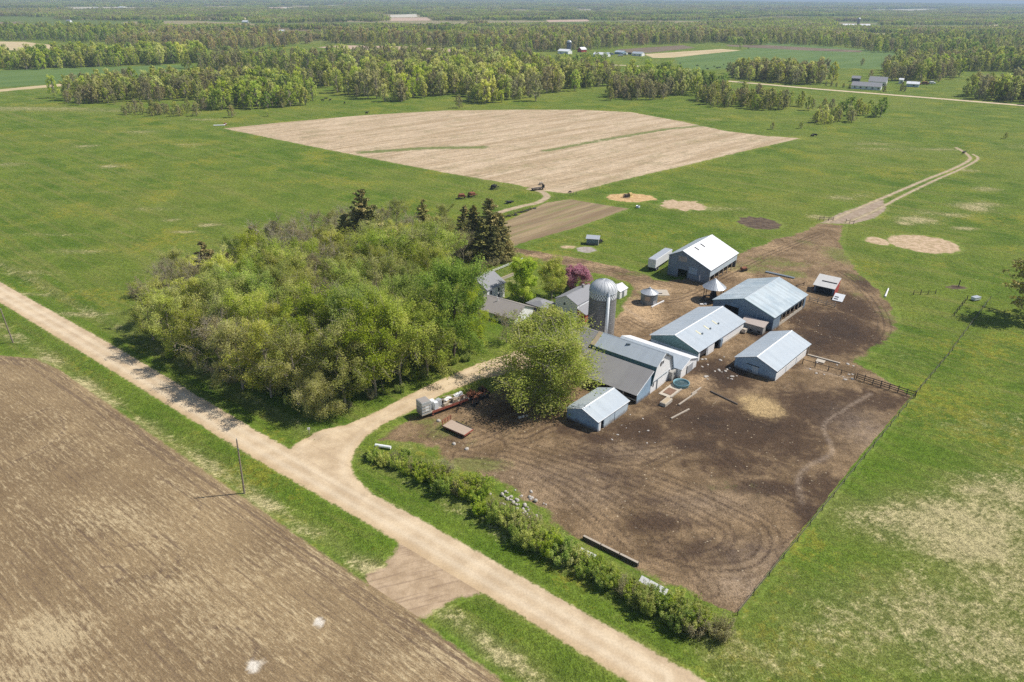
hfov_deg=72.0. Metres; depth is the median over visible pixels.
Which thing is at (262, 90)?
wood tree
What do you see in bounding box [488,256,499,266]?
shrub
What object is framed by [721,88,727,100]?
wood tree
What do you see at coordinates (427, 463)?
shrub
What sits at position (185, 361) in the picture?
shrub
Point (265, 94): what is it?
wood tree
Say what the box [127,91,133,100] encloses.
wood tree
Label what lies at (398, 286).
broadleaf tree
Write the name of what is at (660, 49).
distant field
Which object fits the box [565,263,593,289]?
crabapple tree
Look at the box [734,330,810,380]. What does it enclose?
metal shed
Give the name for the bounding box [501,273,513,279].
garden wall
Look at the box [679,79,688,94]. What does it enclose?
pasture tree
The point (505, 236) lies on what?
spruce tree
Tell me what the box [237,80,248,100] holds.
wood tree
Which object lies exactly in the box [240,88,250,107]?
wood tree
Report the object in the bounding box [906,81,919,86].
shed
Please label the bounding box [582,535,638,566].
livestock feed bunk
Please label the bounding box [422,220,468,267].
broadleaf tree
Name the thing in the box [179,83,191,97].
wood tree
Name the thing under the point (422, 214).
pine tree
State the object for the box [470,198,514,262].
spruce tree
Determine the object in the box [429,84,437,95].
pasture tree
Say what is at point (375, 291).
broadleaf tree
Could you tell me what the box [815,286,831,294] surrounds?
door
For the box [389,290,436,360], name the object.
broadleaf tree
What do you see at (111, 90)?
wood tree
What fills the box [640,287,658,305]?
grain bin
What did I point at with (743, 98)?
wood tree
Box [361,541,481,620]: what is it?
field entrance
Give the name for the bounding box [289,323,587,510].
driveway
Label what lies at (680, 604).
shrub
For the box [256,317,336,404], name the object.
broadleaf tree
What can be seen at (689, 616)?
shrub
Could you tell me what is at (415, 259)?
broadleaf tree
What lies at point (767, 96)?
wood tree
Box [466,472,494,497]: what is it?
shrub
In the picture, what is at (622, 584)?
shrub
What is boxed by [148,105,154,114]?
wood tree
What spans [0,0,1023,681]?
ground
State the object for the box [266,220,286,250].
pine tree
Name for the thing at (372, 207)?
pine tree
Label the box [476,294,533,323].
long low house
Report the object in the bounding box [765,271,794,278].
steel bunk
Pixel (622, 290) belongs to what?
white hut
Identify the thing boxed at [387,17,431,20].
distant field
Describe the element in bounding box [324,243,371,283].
broadleaf tree
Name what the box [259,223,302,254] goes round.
budding tree
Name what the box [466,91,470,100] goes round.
wood tree
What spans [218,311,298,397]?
broadleaf tree
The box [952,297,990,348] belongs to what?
wire fence
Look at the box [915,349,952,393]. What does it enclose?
wire fence
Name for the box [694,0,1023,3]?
sky
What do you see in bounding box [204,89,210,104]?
wood tree
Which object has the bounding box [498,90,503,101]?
wood tree
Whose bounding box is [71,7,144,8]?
distant field
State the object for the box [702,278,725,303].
conical bin
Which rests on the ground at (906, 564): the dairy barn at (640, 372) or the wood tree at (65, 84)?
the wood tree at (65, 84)
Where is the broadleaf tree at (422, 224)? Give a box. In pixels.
[408,220,452,271]
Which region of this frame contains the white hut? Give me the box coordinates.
[616,282,627,298]
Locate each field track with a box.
[824,147,973,223]
[843,154,981,222]
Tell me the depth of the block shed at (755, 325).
182.44 m
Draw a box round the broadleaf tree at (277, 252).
[244,237,306,292]
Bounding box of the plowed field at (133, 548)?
[0,353,517,681]
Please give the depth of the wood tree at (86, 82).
549.91 m
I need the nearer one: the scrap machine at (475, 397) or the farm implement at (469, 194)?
the scrap machine at (475, 397)
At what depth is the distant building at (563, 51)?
1053.76 m
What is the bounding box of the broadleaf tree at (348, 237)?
[336,229,360,249]
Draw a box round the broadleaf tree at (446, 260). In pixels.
[407,256,474,298]
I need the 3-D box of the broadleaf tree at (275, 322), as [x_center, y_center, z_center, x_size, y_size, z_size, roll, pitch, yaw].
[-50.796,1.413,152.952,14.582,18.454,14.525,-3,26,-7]
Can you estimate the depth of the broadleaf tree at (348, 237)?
213.35 m
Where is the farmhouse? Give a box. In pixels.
[464,271,505,299]
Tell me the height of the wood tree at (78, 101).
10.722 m
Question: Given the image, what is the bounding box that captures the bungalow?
[851,81,882,89]
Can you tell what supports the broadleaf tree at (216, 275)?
on the ground at (906, 564)
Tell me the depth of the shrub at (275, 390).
152.05 m
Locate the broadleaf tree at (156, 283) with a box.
[130,275,169,323]
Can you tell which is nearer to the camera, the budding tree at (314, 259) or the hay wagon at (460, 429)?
the hay wagon at (460, 429)
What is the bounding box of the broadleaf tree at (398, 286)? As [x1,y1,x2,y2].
[380,271,423,319]
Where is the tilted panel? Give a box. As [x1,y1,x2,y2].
[832,293,845,301]
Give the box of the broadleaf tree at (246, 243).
[231,226,267,269]
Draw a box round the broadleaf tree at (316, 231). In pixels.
[308,226,328,255]
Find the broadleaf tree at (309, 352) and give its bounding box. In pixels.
[292,327,351,380]
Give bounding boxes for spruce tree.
[453,205,468,243]
[456,205,480,253]
[457,221,478,260]
[465,217,493,264]
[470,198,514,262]
[481,225,511,264]
[488,215,518,261]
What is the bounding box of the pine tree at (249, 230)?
[235,225,261,272]
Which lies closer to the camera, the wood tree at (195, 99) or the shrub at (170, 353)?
the shrub at (170, 353)
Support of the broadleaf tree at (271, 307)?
on the ground at (906, 564)
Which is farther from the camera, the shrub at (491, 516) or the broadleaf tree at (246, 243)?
the broadleaf tree at (246, 243)
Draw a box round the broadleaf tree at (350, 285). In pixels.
[309,276,362,350]
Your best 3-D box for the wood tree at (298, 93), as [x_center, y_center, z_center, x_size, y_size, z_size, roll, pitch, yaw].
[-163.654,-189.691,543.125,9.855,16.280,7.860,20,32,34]
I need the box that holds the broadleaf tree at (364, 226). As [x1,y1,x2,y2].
[352,218,394,260]
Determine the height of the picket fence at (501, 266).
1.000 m
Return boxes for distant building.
[558,49,571,53]
[577,47,586,51]
[615,50,625,53]
[632,51,644,55]
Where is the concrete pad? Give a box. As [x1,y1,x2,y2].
[655,289,669,295]
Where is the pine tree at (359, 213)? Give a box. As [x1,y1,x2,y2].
[339,189,386,253]
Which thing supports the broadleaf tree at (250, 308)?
on the ground at (906, 564)
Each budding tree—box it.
[138,256,196,293]
[173,252,208,297]
[173,301,240,380]
[245,210,288,253]
[249,293,284,321]
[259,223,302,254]
[274,214,313,257]
[280,221,307,255]
[293,293,334,339]
[298,208,327,236]
[301,241,330,282]
[304,234,325,269]
[309,268,343,324]
[320,232,355,279]
[325,208,339,234]
[335,205,350,222]
[361,275,380,289]
[375,204,393,225]
[395,218,414,226]
[400,211,419,229]
[450,229,474,261]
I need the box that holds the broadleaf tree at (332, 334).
[301,310,376,402]
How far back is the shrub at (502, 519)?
114.78 m
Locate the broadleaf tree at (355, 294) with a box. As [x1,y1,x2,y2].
[309,275,402,376]
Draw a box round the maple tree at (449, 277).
[414,252,493,356]
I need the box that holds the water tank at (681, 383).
[673,378,689,388]
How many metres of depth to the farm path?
295.73 m
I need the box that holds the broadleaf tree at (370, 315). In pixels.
[328,289,406,395]
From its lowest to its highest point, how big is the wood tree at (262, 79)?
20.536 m
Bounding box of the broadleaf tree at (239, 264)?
[214,253,260,295]
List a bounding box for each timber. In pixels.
[670,408,689,418]
[678,392,696,404]
[710,391,737,404]
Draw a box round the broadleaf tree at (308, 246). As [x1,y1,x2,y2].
[287,235,329,277]
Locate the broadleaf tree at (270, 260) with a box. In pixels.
[253,247,300,295]
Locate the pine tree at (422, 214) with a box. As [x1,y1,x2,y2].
[414,199,430,222]
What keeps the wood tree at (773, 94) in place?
on the ground at (906, 564)
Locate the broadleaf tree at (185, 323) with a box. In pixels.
[161,298,217,366]
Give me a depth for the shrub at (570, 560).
107.31 m
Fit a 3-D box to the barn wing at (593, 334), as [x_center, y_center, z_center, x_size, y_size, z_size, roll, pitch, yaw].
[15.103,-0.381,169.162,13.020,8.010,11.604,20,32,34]
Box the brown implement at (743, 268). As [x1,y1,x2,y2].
[740,265,747,271]
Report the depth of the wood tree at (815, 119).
490.40 m
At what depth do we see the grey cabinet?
143.36 m
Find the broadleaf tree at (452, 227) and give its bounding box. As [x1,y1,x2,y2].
[428,216,470,259]
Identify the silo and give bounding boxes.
[567,40,571,48]
[587,278,617,334]
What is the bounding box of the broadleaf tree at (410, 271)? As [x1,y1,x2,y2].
[391,260,423,294]
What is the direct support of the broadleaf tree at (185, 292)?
on the ground at (906, 564)
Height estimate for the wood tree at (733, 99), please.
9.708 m
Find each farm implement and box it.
[457,193,465,197]
[467,190,477,196]
[489,183,499,189]
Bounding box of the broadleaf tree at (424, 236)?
[391,218,450,274]
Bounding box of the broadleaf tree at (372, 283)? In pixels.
[351,277,395,296]
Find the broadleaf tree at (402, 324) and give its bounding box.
[352,287,438,385]
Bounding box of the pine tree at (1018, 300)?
[1002,247,1023,308]
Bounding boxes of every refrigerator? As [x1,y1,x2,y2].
[433,400,437,409]
[435,397,441,406]
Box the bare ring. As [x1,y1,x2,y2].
[944,284,970,289]
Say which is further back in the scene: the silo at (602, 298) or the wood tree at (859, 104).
the wood tree at (859, 104)
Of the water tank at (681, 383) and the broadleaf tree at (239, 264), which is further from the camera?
the broadleaf tree at (239, 264)
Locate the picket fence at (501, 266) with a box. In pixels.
[486,257,522,272]
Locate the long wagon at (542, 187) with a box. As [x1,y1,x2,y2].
[531,184,544,190]
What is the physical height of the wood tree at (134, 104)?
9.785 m
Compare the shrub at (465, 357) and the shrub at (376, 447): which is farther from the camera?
the shrub at (465, 357)
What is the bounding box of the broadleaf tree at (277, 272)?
[251,256,294,303]
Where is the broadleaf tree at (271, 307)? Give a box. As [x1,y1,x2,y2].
[243,297,302,357]
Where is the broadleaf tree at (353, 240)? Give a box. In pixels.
[336,217,396,266]
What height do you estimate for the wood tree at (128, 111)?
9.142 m
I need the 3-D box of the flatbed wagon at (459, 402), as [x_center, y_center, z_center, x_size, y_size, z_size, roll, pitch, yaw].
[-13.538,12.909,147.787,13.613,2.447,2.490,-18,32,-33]
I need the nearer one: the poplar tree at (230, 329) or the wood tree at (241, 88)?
the poplar tree at (230, 329)
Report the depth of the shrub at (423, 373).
159.52 m
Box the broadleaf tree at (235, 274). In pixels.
[210,256,277,310]
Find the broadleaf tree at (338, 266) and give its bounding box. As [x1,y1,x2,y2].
[315,252,367,292]
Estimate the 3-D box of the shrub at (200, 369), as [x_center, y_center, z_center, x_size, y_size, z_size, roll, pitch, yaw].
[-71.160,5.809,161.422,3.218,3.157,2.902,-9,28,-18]
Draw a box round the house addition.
[526,297,554,314]
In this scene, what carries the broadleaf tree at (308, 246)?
on the ground at (906, 564)
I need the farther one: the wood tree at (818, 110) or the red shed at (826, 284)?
the wood tree at (818, 110)
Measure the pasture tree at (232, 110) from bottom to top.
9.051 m
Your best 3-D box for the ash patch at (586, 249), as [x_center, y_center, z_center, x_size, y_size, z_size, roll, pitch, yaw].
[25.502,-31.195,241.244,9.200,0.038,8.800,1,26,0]
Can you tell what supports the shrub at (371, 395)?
on the ground at (906, 564)
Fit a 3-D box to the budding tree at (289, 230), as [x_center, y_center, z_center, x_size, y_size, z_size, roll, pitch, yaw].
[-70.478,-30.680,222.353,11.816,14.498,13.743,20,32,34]
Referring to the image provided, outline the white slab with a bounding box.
[639,576,667,594]
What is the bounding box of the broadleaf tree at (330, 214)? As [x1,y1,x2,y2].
[316,208,341,232]
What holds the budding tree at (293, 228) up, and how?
on the ground at (906, 564)
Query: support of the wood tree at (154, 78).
on the ground at (906, 564)
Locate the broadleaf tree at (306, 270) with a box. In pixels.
[279,264,317,292]
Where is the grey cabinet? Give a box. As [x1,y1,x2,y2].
[416,396,430,414]
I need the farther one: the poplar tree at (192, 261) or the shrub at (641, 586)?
the poplar tree at (192, 261)
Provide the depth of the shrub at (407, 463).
127.95 m
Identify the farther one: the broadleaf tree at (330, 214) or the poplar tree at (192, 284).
the broadleaf tree at (330, 214)
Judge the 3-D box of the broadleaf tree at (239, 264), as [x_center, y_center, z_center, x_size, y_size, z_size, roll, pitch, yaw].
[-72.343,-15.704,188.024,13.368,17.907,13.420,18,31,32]
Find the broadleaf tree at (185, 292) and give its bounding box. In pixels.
[163,280,211,319]
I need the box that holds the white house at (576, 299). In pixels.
[555,284,589,321]
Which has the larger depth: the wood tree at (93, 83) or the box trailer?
the wood tree at (93, 83)
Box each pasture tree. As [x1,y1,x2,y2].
[226,105,236,115]
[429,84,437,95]
[455,94,462,106]
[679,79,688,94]
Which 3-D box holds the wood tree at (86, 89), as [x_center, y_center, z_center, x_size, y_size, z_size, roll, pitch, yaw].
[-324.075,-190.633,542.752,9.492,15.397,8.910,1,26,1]
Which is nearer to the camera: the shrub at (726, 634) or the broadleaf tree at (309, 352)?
the shrub at (726, 634)
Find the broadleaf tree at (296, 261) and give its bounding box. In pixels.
[273,245,329,292]
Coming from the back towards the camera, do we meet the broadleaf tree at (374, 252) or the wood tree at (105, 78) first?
the wood tree at (105, 78)
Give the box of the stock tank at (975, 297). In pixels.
[971,295,980,300]
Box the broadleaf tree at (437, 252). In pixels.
[401,238,453,282]
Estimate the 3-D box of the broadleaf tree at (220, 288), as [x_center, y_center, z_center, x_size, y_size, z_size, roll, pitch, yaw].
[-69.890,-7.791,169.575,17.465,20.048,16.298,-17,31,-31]
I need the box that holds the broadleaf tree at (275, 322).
[240,311,306,382]
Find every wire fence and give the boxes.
[737,394,914,615]
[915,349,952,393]
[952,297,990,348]
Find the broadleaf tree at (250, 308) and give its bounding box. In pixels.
[210,286,272,355]
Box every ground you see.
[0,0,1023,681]
[818,199,890,224]
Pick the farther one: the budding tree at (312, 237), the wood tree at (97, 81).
the wood tree at (97, 81)
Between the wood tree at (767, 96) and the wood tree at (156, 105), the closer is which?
the wood tree at (156, 105)
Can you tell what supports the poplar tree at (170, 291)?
on the ground at (906, 564)
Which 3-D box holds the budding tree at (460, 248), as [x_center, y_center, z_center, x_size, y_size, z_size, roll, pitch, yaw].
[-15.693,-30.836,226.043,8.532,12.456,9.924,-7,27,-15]
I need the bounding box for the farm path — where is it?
[484,188,552,215]
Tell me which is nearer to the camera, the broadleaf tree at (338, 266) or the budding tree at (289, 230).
the broadleaf tree at (338, 266)
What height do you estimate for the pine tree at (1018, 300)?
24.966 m
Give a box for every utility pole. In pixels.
[0,309,13,342]
[236,438,244,493]
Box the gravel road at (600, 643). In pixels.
[0,279,710,681]
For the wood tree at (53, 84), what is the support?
on the ground at (906, 564)
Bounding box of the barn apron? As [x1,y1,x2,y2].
[658,383,681,397]
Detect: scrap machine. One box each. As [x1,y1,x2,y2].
[468,394,478,400]
[471,398,478,406]
[479,390,488,399]
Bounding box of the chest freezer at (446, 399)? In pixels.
[443,396,451,402]
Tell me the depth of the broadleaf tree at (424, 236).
196.56 m
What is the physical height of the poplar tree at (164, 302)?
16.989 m
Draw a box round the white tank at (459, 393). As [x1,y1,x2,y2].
[453,391,462,396]
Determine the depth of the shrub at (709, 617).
97.06 m
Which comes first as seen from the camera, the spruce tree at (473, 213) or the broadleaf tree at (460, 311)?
the broadleaf tree at (460, 311)
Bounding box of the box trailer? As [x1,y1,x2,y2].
[648,248,671,270]
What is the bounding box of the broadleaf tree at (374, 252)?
[348,241,399,286]
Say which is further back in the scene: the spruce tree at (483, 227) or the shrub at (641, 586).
the spruce tree at (483, 227)
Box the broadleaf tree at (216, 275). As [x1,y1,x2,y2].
[197,262,233,306]
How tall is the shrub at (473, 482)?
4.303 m
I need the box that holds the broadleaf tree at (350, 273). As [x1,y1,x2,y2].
[328,257,379,288]
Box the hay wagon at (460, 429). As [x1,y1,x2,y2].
[442,415,472,436]
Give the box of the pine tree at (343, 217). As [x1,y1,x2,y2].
[335,213,355,247]
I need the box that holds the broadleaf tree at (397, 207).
[385,196,410,224]
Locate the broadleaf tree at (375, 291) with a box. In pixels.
[353,283,421,370]
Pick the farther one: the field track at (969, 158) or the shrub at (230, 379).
the field track at (969, 158)
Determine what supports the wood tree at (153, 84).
on the ground at (906, 564)
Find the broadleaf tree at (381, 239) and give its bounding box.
[350,223,411,294]
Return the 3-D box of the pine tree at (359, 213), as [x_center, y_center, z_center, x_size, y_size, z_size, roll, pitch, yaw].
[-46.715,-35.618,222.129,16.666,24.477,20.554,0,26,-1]
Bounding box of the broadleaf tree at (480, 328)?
[448,279,497,346]
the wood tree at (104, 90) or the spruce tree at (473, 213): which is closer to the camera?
the spruce tree at (473, 213)
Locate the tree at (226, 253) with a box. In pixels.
[219,252,234,274]
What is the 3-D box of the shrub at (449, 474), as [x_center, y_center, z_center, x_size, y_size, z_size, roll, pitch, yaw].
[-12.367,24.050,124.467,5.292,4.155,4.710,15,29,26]
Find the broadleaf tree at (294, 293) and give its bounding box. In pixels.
[269,276,319,328]
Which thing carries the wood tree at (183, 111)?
on the ground at (906, 564)
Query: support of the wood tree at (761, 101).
on the ground at (906, 564)
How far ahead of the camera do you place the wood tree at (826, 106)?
497.58 m
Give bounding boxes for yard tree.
[506,256,539,301]
[537,254,568,297]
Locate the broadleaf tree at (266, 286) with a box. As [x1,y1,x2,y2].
[236,270,296,319]
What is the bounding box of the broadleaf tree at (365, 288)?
[347,280,406,353]
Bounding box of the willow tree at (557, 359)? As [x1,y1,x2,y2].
[473,302,606,419]
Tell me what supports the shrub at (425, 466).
on the ground at (906, 564)
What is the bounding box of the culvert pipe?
[375,443,390,448]
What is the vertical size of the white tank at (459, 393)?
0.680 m
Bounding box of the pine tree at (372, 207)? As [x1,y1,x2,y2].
[360,204,389,246]
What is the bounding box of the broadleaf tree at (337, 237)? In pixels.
[315,227,356,276]
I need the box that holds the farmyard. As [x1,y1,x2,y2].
[372,222,917,620]
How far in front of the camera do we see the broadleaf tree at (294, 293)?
166.45 m
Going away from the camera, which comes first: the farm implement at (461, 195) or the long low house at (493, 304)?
the long low house at (493, 304)
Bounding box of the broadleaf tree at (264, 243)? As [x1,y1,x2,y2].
[244,232,284,297]
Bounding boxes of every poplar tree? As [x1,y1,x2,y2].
[127,282,173,339]
[135,286,187,347]
[155,246,191,288]
[155,285,198,336]
[167,271,216,337]
[199,244,234,296]
[201,294,245,360]
[203,317,266,390]
[322,218,335,252]
[383,217,397,236]
[386,226,396,236]
[425,214,445,225]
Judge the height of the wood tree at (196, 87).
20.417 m
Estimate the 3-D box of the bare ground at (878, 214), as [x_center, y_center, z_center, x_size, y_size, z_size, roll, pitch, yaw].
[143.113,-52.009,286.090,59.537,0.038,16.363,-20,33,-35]
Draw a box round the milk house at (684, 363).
[620,335,698,380]
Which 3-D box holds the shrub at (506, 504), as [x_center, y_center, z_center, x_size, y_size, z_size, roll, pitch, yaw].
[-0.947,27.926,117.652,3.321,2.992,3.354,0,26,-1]
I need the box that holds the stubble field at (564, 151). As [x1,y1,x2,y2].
[219,109,805,195]
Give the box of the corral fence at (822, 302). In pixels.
[809,297,835,307]
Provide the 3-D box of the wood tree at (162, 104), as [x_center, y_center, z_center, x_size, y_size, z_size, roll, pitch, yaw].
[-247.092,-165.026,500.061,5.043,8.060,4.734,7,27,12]
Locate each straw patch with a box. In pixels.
[557,245,576,249]
[601,192,660,203]
[655,198,711,212]
[859,236,890,246]
[882,233,965,255]
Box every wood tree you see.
[45,74,59,96]
[58,74,74,99]
[62,90,70,102]
[72,77,86,99]
[73,91,81,104]
[75,84,88,102]
[83,84,98,101]
[84,78,91,96]
[88,80,101,102]
[95,78,102,100]
[98,83,107,99]
[100,82,110,99]
[101,87,109,102]
[103,75,113,89]
[107,87,117,102]
[115,80,124,97]
[119,91,125,100]
[125,101,132,113]
[126,82,134,97]
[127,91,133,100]
[130,98,139,111]
[131,83,143,99]
[138,77,154,100]
[139,104,145,113]
[147,99,153,110]
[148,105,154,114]
[150,75,162,95]
[151,83,156,98]
[152,85,163,99]
[153,103,160,114]
[155,85,162,99]
[160,103,167,113]
[165,85,175,98]
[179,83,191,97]
[179,106,184,114]
[191,74,202,94]
[191,102,200,115]
[192,91,201,107]
[198,89,209,109]
[199,99,205,109]
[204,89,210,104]
[207,86,216,104]
[208,92,216,105]
[209,99,214,108]
[212,79,233,107]
[220,76,237,101]
[232,77,239,85]
[232,85,238,104]
[233,86,247,108]
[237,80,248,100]
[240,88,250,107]
[243,85,254,103]
[246,74,258,99]
[246,95,253,109]
[247,80,263,106]
[255,76,266,88]
[258,84,266,103]
[261,91,271,107]
[265,77,275,105]
[270,85,283,106]
[277,75,294,102]
[277,89,286,107]
[282,81,297,105]
[291,76,302,103]
[295,85,304,103]
[300,86,310,104]
[305,80,317,100]
[379,84,389,99]
[390,89,395,99]
[393,78,407,101]
[396,80,407,100]
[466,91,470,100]
[470,89,477,101]
[472,83,481,101]
[478,79,490,103]
[487,78,498,102]
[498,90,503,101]
[702,87,711,104]
[707,88,715,103]
[711,96,715,105]
[715,93,721,104]
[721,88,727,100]
[724,88,732,103]
[726,92,731,105]
[731,94,735,105]
[737,89,742,102]
[739,87,750,106]
[739,94,746,106]
[745,87,755,107]
[751,94,760,108]
[753,83,762,98]
[758,87,766,102]
[758,95,763,108]
[761,91,772,108]
[765,87,777,107]
[775,94,783,109]
[780,88,790,108]
[795,96,801,105]
[799,91,805,102]
[805,94,813,108]
[813,108,821,121]
[814,112,821,122]
[821,104,829,120]
[830,99,834,108]
[831,110,836,122]
[836,107,842,121]
[846,106,853,120]
[848,109,857,122]
[855,98,863,114]
[860,103,867,114]
[866,100,873,111]
[870,105,880,116]
[876,97,889,116]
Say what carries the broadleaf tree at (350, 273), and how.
on the ground at (906, 564)
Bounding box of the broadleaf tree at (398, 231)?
[395,221,411,237]
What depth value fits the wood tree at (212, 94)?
525.23 m
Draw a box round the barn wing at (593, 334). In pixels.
[556,318,598,354]
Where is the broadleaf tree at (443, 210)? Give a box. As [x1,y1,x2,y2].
[425,201,455,230]
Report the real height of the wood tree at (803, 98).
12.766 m
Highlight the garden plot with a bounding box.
[498,198,633,246]
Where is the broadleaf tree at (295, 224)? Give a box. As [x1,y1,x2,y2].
[280,215,308,242]
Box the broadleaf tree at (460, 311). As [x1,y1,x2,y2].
[412,281,470,349]
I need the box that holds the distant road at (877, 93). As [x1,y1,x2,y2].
[616,65,1023,105]
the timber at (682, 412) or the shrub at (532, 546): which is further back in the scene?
the timber at (682, 412)
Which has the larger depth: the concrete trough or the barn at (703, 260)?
the barn at (703, 260)
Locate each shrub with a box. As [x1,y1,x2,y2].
[125,275,148,297]
[164,347,177,359]
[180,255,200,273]
[183,353,194,363]
[194,360,207,372]
[224,370,237,383]
[271,383,284,394]
[282,393,293,404]
[326,407,336,416]
[364,448,377,462]
[365,386,376,399]
[366,445,378,455]
[373,450,389,467]
[381,385,391,394]
[389,451,406,469]
[394,383,405,392]
[399,446,411,457]
[401,462,412,475]
[403,456,418,473]
[405,367,419,380]
[406,455,423,469]
[410,459,431,482]
[415,364,428,377]
[415,460,437,472]
[419,460,439,479]
[425,463,446,483]
[427,464,456,485]
[429,456,455,477]
[430,472,456,495]
[434,363,446,371]
[447,352,459,364]
[450,475,470,496]
[451,477,466,490]
[452,472,479,500]
[460,354,471,361]
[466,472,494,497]
[466,483,484,501]
[471,498,490,516]
[485,500,509,525]
[486,495,503,509]
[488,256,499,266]
[494,308,523,342]
[496,506,523,530]
[499,499,513,516]
[504,508,526,530]
[508,522,521,533]
[510,511,543,546]
[512,506,544,529]
[519,523,547,551]
[531,526,563,558]
[535,530,559,550]
[547,531,577,565]
[556,539,578,566]
[570,542,590,563]
[570,546,584,562]
[574,559,594,577]
[584,550,607,568]
[591,565,619,589]
[593,560,616,576]
[597,564,621,588]
[612,572,638,599]
[620,574,643,590]
[623,579,639,599]
[625,581,663,616]
[627,582,647,595]
[632,578,652,601]
[643,582,672,614]
[655,592,670,613]
[656,594,677,614]
[659,600,696,633]
[667,587,685,604]
[668,593,710,629]
[672,602,704,630]
[682,609,710,640]
[692,605,711,628]
[706,610,736,642]
[709,619,729,641]
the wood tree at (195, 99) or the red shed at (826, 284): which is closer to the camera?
the red shed at (826, 284)
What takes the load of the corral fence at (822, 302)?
on the ground at (906, 564)
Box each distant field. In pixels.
[0,41,62,50]
[0,64,195,87]
[0,83,70,91]
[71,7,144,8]
[316,45,462,51]
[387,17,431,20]
[390,14,418,17]
[545,19,589,21]
[614,45,695,52]
[645,49,740,57]
[671,42,905,70]
[724,45,861,51]
[883,9,925,10]
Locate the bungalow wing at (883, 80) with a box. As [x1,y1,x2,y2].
[868,76,887,85]
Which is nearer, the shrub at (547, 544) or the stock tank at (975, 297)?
the shrub at (547, 544)
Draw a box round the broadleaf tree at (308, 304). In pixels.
[274,277,338,364]
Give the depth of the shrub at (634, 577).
102.90 m
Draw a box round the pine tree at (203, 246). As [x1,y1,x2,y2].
[192,241,228,296]
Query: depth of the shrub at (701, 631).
95.42 m
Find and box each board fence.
[802,358,855,378]
[856,373,916,397]
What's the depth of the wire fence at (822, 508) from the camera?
118.58 m
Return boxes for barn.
[580,331,673,403]
[650,306,745,360]
[667,235,738,283]
[712,277,807,330]
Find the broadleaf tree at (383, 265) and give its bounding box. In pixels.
[358,248,411,296]
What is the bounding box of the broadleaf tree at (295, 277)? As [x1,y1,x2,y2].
[273,267,322,316]
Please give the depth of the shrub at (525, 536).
110.99 m
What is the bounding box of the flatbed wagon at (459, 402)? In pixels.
[416,393,469,415]
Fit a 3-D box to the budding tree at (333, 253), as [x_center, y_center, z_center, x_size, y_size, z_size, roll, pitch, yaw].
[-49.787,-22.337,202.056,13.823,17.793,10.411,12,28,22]
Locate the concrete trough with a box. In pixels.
[660,397,672,406]
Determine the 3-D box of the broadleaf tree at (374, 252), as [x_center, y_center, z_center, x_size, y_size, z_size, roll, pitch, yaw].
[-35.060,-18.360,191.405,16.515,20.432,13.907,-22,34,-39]
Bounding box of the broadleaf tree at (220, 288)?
[185,271,247,332]
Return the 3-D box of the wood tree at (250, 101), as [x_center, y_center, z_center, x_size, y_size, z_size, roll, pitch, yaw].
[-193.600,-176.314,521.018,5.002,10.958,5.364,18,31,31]
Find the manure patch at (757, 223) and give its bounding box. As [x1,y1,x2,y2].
[731,215,787,230]
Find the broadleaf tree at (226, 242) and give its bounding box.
[218,232,246,260]
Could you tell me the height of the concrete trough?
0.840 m
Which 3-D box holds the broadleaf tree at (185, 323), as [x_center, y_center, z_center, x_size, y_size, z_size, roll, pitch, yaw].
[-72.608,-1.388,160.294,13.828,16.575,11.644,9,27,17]
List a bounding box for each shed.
[566,387,629,431]
[586,235,599,244]
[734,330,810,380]
[741,316,768,334]
[813,274,840,295]
[851,75,861,81]
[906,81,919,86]
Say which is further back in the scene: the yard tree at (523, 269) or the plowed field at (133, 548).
the yard tree at (523, 269)
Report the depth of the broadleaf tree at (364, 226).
208.70 m
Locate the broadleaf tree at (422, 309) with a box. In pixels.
[387,284,468,379]
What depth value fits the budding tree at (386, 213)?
249.55 m
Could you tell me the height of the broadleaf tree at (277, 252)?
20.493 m
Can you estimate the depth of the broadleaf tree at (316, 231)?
224.47 m
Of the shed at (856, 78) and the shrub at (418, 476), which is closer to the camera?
the shrub at (418, 476)
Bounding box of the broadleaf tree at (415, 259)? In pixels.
[398,236,432,279]
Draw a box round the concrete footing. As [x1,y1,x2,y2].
[807,354,839,363]
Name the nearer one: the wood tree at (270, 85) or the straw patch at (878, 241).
the straw patch at (878, 241)
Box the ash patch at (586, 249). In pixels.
[573,246,599,253]
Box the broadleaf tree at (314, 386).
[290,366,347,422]
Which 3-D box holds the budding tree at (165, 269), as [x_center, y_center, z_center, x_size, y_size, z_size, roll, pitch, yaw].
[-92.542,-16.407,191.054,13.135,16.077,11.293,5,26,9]
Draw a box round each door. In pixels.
[603,412,614,427]
[614,404,626,419]
[657,375,663,387]
[687,273,696,281]
[687,362,692,372]
[688,267,697,274]
[707,343,714,354]
[718,338,722,347]
[746,363,758,374]
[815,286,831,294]

